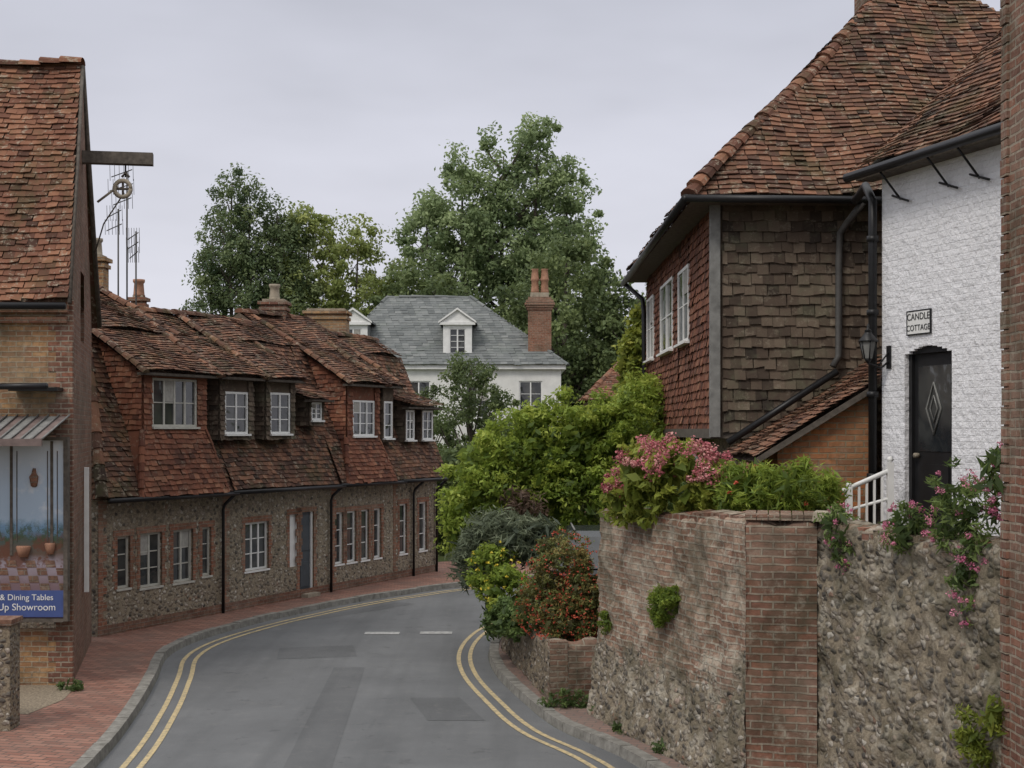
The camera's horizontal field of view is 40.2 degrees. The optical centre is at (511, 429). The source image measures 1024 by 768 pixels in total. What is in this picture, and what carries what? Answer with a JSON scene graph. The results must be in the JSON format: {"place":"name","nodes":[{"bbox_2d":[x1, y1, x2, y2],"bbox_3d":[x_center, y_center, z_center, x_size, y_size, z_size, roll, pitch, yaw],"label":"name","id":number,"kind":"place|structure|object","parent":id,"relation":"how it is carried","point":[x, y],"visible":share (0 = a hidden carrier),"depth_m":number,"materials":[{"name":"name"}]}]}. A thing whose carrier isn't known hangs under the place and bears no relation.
{"place":"outdoors","nodes":[
{"label":"outdoors","id":0,"kind":"place"},
{"bbox_2d":[0,560,551,767],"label":"brick pavement","id":1,"kind":"structure","parent":0,"point":[69,729],"depth_m":20.43,"materials":[{"name":"red brick"}]},
{"bbox_2d":[20,685,71,713],"bbox_3d":[-6.675,3.695,19.240,1.050,0.001,2.080,0,0,0],"label":"gravel patch","id":2,"kind":"object","parent":1,"relation":"on","point":[33,698],"visible":0.6,"depth_m":19.41,"materials":[{"name":"beige gravel"}]},
{"bbox_2d":[56,678,667,753],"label":"weeds","id":3,"kind":"object","parent":1,"relation":"on","point":[77,685],"visible":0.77,"depth_m":18.66,"materials":[{"name":"green plant"}]},
{"bbox_2d":[102,504,582,760],"bbox_3d":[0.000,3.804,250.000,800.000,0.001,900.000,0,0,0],"label":"ground","id":4,"kind":"structure","parent":0,"point":[442,558],"depth_m":41.45,"materials":[{"name":"green plant"}]},
{"bbox_2d":[0,616,22,730],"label":"flint garden wall","id":5,"kind":"structure","parent":4,"relation":"on","point":[9,673],"depth_m":17.22,"materials":[{"name":"stone"}]},
{"bbox_2d":[0,98,90,684],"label":"walls","id":6,"kind":"structure","parent":4,"relation":"on","point":[51,347],"depth_m":20.30,"materials":[{"name":"brown brick"}]},
{"bbox_2d":[0,437,69,621],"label":"shop poster sign","id":7,"kind":"object","parent":6,"relation":"attached to","point":[34,533],"visible":1,"depth_m":20.08,"materials":[{"name":"multicoloured paper"}]},
{"bbox_2d":[0,414,69,445],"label":"canopy","id":8,"kind":"object","parent":6,"relation":"attached to","point":[26,430],"visible":1,"depth_m":19.67,"materials":[{"name":"grey metal"}]},
{"bbox_2d":[0,302,88,591],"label":"fittings","id":9,"kind":"object","parent":6,"relation":"attached to","point":[28,386],"visible":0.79,"depth_m":20.03,"materials":[{"name":"black metal"}]},
{"bbox_2d":[0,56,101,327],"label":"roof","id":10,"kind":"structure","parent":6,"relation":"on","point":[41,100],"depth_m":21.30,"materials":[{"name":"red tile"}]},
{"bbox_2d":[82,150,153,279],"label":"hoist beam","id":11,"kind":"structure","parent":6,"relation":"attached to","point":[125,159],"depth_m":22.37,"materials":[{"name":"brown wood"}]},
{"bbox_2d":[20,165,239,636],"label":"flint cottage","id":12,"kind":"structure","parent":4,"relation":"on","point":[161,488],"depth_m":26.46,"materials":[{"name":"red brick"}]},
{"bbox_2d":[116,527,212,591],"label":"windows and doors","id":13,"kind":"structure","parent":12,"relation":"in","point":[149,542],"depth_m":26.59,"materials":[{"name":"beige paint"}]},
{"bbox_2d":[178,162,278,316],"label":"poplar tree","id":14,"kind":"object","parent":4,"relation":"on","point":[241,262],"visible":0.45,"depth_m":79.51,"materials":[{"name":"green plant"}]},
{"bbox_2d":[127,279,345,611],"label":"flint cottage","id":15,"kind":"structure","parent":4,"relation":"on","point":[265,420],"depth_m":29.97,"materials":[{"name":"brown tile"}]},
{"bbox_2d":[244,511,320,597],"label":"windows and doors","id":16,"kind":"structure","parent":15,"relation":"in","point":[255,532],"depth_m":30.69,"materials":[{"name":"white paint"}]},
{"bbox_2d":[234,187,329,315],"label":"poplar tree","id":17,"kind":"object","parent":4,"relation":"on","point":[275,232],"visible":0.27,"depth_m":80.50,"materials":[{"name":"green plant"}]},
{"bbox_2d":[233,284,406,590],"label":"flint cottage","id":18,"kind":"structure","parent":4,"relation":"on","point":[358,431],"depth_m":33.30,"materials":[{"name":"brown tile"}]},
{"bbox_2d":[334,508,382,566],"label":"windows and doors","id":19,"kind":"structure","parent":18,"relation":"in","point":[350,514],"depth_m":33.04,"materials":[{"name":"white paint"}]},
{"bbox_2d":[273,200,417,316],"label":"birch tree","id":20,"kind":"object","parent":4,"relation":"on","point":[367,284],"visible":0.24,"depth_m":81.18,"materials":[{"name":"green plant"}]},
{"bbox_2d":[302,308,448,578],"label":"flint cottage","id":21,"kind":"structure","parent":4,"relation":"on","point":[415,528],"depth_m":35.89,"materials":[{"name":"flint"},{"name":"red brick"},{"name":"clay tile"}]},
{"bbox_2d":[399,502,427,555],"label":"windows and doors","id":22,"kind":"structure","parent":21,"relation":"in","point":[421,504],"depth_m":36.05,"materials":[{"name":"white paint"}]},
{"bbox_2d":[368,256,492,307],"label":"sycamore tree","id":23,"kind":"object","parent":4,"relation":"on","point":[443,282],"visible":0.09,"depth_m":71.14,"materials":[{"name":"green plant"}]},
{"bbox_2d":[433,402,462,448],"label":"garden tree","id":24,"kind":"object","parent":4,"relation":"on","point":[446,431],"visible":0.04,"depth_m":49.86,"materials":[{"name":"green plant"}]},
{"bbox_2d":[417,350,520,454],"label":"garden tree","id":25,"kind":"object","parent":4,"relation":"on","point":[479,381],"visible":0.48,"depth_m":44.56,"materials":[{"name":"green plant"}]},
{"bbox_2d":[382,111,623,348],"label":"tall poplar tree","id":26,"kind":"object","parent":4,"relation":"on","point":[474,258],"visible":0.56,"depth_m":80.84,"materials":[{"name":"green plant"}]},
{"bbox_2d":[436,407,599,555],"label":"garden hedge","id":27,"kind":"object","parent":4,"relation":"on","point":[448,458],"visible":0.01,"depth_m":42.10,"materials":[{"name":"green plant"}]},
{"bbox_2d":[501,624,596,704],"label":"flint wall","id":28,"kind":"structure","parent":4,"relation":"on","point":[546,665],"depth_m":18.94,"materials":[{"name":"brick"}]},
{"bbox_2d":[479,594,533,642],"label":"trailing shrub","id":29,"kind":"object","parent":28,"relation":"on","point":[498,618],"visible":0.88,"depth_m":20.84,"materials":[{"name":"green plant"}]},
{"bbox_2d":[488,233,645,409],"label":"sycamore tree","id":30,"kind":"object","parent":4,"relation":"on","point":[567,325],"visible":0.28,"depth_m":70.41,"materials":[{"name":"green plant"}]},
{"bbox_2d":[488,635,670,767],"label":"kerb","id":31,"kind":"structure","parent":4,"relation":"on","point":[529,698],"depth_m":17.65,"materials":[{"name":"concrete"}]},
{"bbox_2d":[564,279,646,406],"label":"sycamore tree","id":32,"kind":"object","parent":4,"relation":"on","point":[606,326],"visible":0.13,"depth_m":69.50,"materials":[{"name":"green plant"}]},
{"bbox_2d":[587,505,778,767],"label":"old retaining wall","id":33,"kind":"structure","parent":4,"relation":"on","point":[677,683],"depth_m":15.84,"materials":[{"name":"brick"}]},
{"bbox_2d":[596,609,612,634],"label":"wall fern","id":34,"kind":"object","parent":33,"relation":"attached to","point":[603,615],"depth_m":17.91,"materials":[{"name":"green plant"}]},
{"bbox_2d":[646,584,681,628],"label":"wall fern","id":35,"kind":"object","parent":33,"relation":"attached to","point":[660,597],"depth_m":16.08,"materials":[{"name":"green plant"}]},
{"bbox_2d":[647,206,881,508],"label":"walls","id":36,"kind":"structure","parent":4,"relation":"on","point":[720,441],"depth_m":20.30,"materials":[{"name":"red tile"}]},
{"bbox_2d":[606,302,641,431],"bbox_3d":[2.610,-0.990,30.215,1.383,3.644,1.951,0,0,41],"label":"climbing ivy","id":37,"kind":"object","parent":36,"relation":"attached to","point":[628,351],"visible":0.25,"depth_m":30.36,"materials":[{"name":"green plant"}]},
{"bbox_2d":[643,205,719,436],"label":"windows","id":38,"kind":"structure","parent":36,"relation":"attached to","point":[666,319],"depth_m":19.99,"materials":[{"name":"white paint"}]},
{"bbox_2d":[621,194,881,445],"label":"pipes","id":39,"kind":"object","parent":36,"relation":"attached to","point":[682,202],"visible":0.9,"depth_m":19.77,"materials":[{"name":"black metal"}]},
{"bbox_2d":[645,205,881,432],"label":"hung tiles","id":40,"kind":"object","parent":36,"relation":"attached to","point":[816,280],"visible":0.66,"depth_m":19.97,"materials":[{"name":"brown tile"}]},
{"bbox_2d":[624,0,1001,282],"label":"roof","id":41,"kind":"structure","parent":36,"relation":"on","point":[868,79],"depth_m":21.15,"materials":[{"name":"tile"}]},
{"bbox_2d":[854,0,867,14],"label":"chimney","id":42,"kind":"object","parent":41,"relation":"on","point":[858,4],"depth_m":24.72,"materials":[{"name":"brick"}]},
{"bbox_2d":[744,510,837,767],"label":"brick pier","id":43,"kind":"structure","parent":4,"relation":"on","point":[780,719],"depth_m":13.94,"materials":[{"name":"brick"}]},
{"bbox_2d":[816,519,1004,767],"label":"flint retaining wall","id":44,"kind":"structure","parent":4,"relation":"on","point":[906,663],"depth_m":12.60,"materials":[{"name":"stone"}]},
{"bbox_2d":[813,501,860,573],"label":"border plant","id":45,"kind":"object","parent":44,"relation":"on","point":[831,519],"visible":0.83,"depth_m":13.48,"materials":[{"name":"green plant"}]},
{"bbox_2d":[878,441,1005,627],"bbox_3d":[3.792,0.870,12.004,0.643,1.607,1.630,0,0,-22],"label":"valerian plant","id":46,"kind":"object","parent":44,"relation":"on","point":[953,514],"visible":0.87,"depth_m":11.78,"materials":[{"name":"green plant"}]},
{"bbox_2d":[949,694,1008,767],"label":"wall fern","id":47,"kind":"object","parent":44,"relation":"attached to","point":[992,718],"depth_m":11.41,"materials":[{"name":"green plant"}]},
{"bbox_2d":[96,585,638,767],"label":"road","id":48,"kind":"structure","parent":0,"point":[339,689],"depth_m":19.52,"materials":[{"name":"grey asphalt"}]},
{"bbox_2d":[119,587,473,767],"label":"double yellow line","id":49,"kind":"object","parent":48,"relation":"on","point":[143,762],"visible":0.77,"depth_m":20.23,"materials":[{"name":"paint"}]},
{"bbox_2d":[69,574,549,767],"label":"kerb","id":50,"kind":"structure","parent":48,"relation":"on","point":[94,755],"depth_m":23.46,"materials":[{"name":"stone"}]},
{"bbox_2d":[364,631,451,633],"bbox_3d":[-1.935,3.792,26.175,1.630,0.001,0.350,0,0,0],"label":"white road marking","id":51,"kind":"object","parent":48,"relation":"on","point":[435,632],"visible":1,"depth_m":26.22,"materials":[{"name":"paint"}]},
{"bbox_2d":[457,626,614,767],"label":"double yellow line","id":52,"kind":"object","parent":48,"relation":"on","point":[491,692],"visible":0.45,"depth_m":19.00,"materials":[{"name":"paint"}]},
{"bbox_2d":[404,365,565,513],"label":"walls","id":53,"kind":"structure","parent":0,"point":[530,383],"depth_m":60.00,"materials":[{"name":"white paint"}]},
{"bbox_2d":[366,295,569,366],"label":"roof","id":54,"kind":"structure","parent":53,"relation":"on","point":[409,328],"depth_m":61.57,"materials":[{"name":"stone"}]},
{"bbox_2d":[348,307,477,352],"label":"dormers","id":55,"kind":"object","parent":54,"relation":"attached to","point":[457,323],"visible":0.52,"depth_m":60.35,"materials":[{"name":"white paint"}]},
{"bbox_2d":[525,269,554,351],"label":"chimney","id":56,"kind":"object","parent":54,"relation":"on","point":[539,306],"visible":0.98,"depth_m":60.45,"materials":[{"name":"red brick"}]},
{"bbox_2d":[0,0,1000,335],"label":"sky","id":57,"kind":"structure","parent":0,"point":[352,107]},
{"bbox_2d":[498,640,687,767],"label":"pavement","id":58,"kind":"structure","parent":0,"point":[582,716],"depth_m":17.89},
{"bbox_2d":[527,509,999,641],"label":"terrace ground","id":59,"kind":"structure","parent":0,"point":[879,516],"depth_m":18.45,"materials":[{"name":"soil"}]},
{"bbox_2d":[461,540,532,611],"bbox_3d":[-0.210,2.395,22.262,1.025,1.250,1.394,0,0,-36],"label":"yellow flowering shrub","id":60,"kind":"object","parent":59,"relation":"on","point":[506,576],"visible":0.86,"depth_m":22.21,"materials":[{"name":"green plant"}]},
{"bbox_2d":[443,504,563,594],"bbox_3d":[-0.110,2.025,23.140,2.438,1.592,1.282,0,0,37],"label":"lavender shrub","id":61,"kind":"object","parent":59,"relation":"on","point":[520,534],"visible":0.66,"depth_m":22.87,"materials":[{"name":"grey plant"}]},
{"bbox_2d":[495,484,549,518],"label":"withered shrub","id":62,"kind":"object","parent":59,"relation":"on","point":[524,496],"visible":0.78,"depth_m":23.75,"materials":[{"name":"brown plant"}]},
{"bbox_2d":[511,529,599,640],"bbox_3d":[0.701,2.283,19.997,1.242,1.749,1.684,0,0,-32],"label":"red flowering shrub","id":63,"kind":"object","parent":59,"relation":"on","point":[565,614],"visible":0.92,"depth_m":19.72,"materials":[{"name":"orange plant"}]},
{"bbox_2d":[430,363,684,568],"bbox_3d":[0.924,0.614,24.759,4.717,3.821,6.108,0,0,0],"label":"wisteria hedge","id":64,"kind":"object","parent":59,"relation":"on","point":[563,465],"visible":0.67,"depth_m":24.53,"materials":[{"name":"green plant"}]},
{"bbox_2d":[549,523,600,608],"bbox_3d":[1.500,2.233,22.420,1.980,1.492,3.960,0,0,0],"label":"parked car","id":65,"kind":"object","parent":59,"relation":"on","point":[592,532],"visible":0.06,"depth_m":20.97,"materials":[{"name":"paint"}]},
{"bbox_2d":[596,432,751,530],"bbox_3d":[1.855,0.626,16.594,2.184,1.215,1.149,0,0,40],"label":"hydrangea bush","id":66,"kind":"object","parent":59,"relation":"on","point":[650,470],"visible":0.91,"depth_m":16.42,"materials":[{"name":"green plant"}]},
{"bbox_2d":[646,481,845,514],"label":"shrubs","id":67,"kind":"object","parent":59,"relation":"on","point":[670,506],"visible":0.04,"depth_m":17.80,"materials":[{"name":"green plant"}]},
{"bbox_2d":[706,453,852,517],"bbox_3d":[3.000,0.725,15.584,1.630,0.950,1.219,0,0,0],"label":"leafy border plant","id":68,"kind":"object","parent":59,"relation":"on","point":[762,486],"visible":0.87,"depth_m":15.45,"materials":[{"name":"green plant"}]},
{"bbox_2d":[842,456,893,525],"bbox_3d":[4.179,0.755,16.455,0.597,0.890,0.083,0,0,12],"label":"white stair railing","id":69,"kind":"object","parent":59,"relation":"on","point":[888,472],"visible":0.71,"depth_m":16.43,"materials":[{"name":"metal"}]},
{"bbox_2d":[842,27,1003,535],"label":"white cottage","id":70,"kind":"structure","parent":59,"relation":"on","point":[935,169],"depth_m":16.15,"materials":[{"name":"white painted brick"},{"name":"clay tile"},{"name":"black iron"}]},
{"bbox_2d":[858,324,891,368],"bbox_3d":[4.364,-1.008,16.897,0.428,0.544,0.216,0,0,-30],"label":"wall lantern","id":71,"kind":"object","parent":70,"relation":"attached to","point":[868,340],"depth_m":16.81,"materials":[{"name":"black metal"}]},
{"bbox_2d":[906,308,931,335],"bbox_3d":[4.754,-1.260,16.361,0.021,0.290,0.470,0,0,-19],"label":"house name sign","id":72,"kind":"object","parent":70,"relation":"attached to","point":[918,322],"visible":1,"depth_m":16.34,"materials":[{"name":"white paint"}]},
{"bbox_2d":[905,343,951,527],"bbox_3d":[4.829,0.160,16.202,0.310,2.281,1.100,0,0,-19],"label":"door","id":73,"kind":"structure","parent":70,"relation":"in","point":[930,367],"depth_m":16.34,"materials":[{"name":"black wood"}]},
{"bbox_2d":[743,396,867,520],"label":"lean to walls","id":74,"kind":"structure","parent":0,"point":[838,443],"depth_m":17.40,"materials":[{"name":"brick"}]},
{"bbox_2d":[722,354,881,462],"bbox_3d":[4.129,-0.324,18.600,2.317,1.510,2.700,0,0,0],"label":"lean to roof","id":75,"kind":"object","parent":74,"relation":"on","point":[817,412],"visible":0.95,"depth_m":18.04,"materials":[{"name":"brown tile"}]},
{"bbox_2d":[1000,0,1023,767],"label":"brick building","id":76,"kind":"structure","parent":0,"point":[1012,382],"depth_m":11.11,"materials":[{"name":"brown brick"}]},
{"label":"walls","id":77,"kind":"object","parent":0,"visible":0},
{"bbox_2d":[575,362,619,402],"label":"roof","id":78,"kind":"structure","parent":77,"relation":"on","point":[608,378],"depth_m":51.83,"materials":[{"name":"red tile"}]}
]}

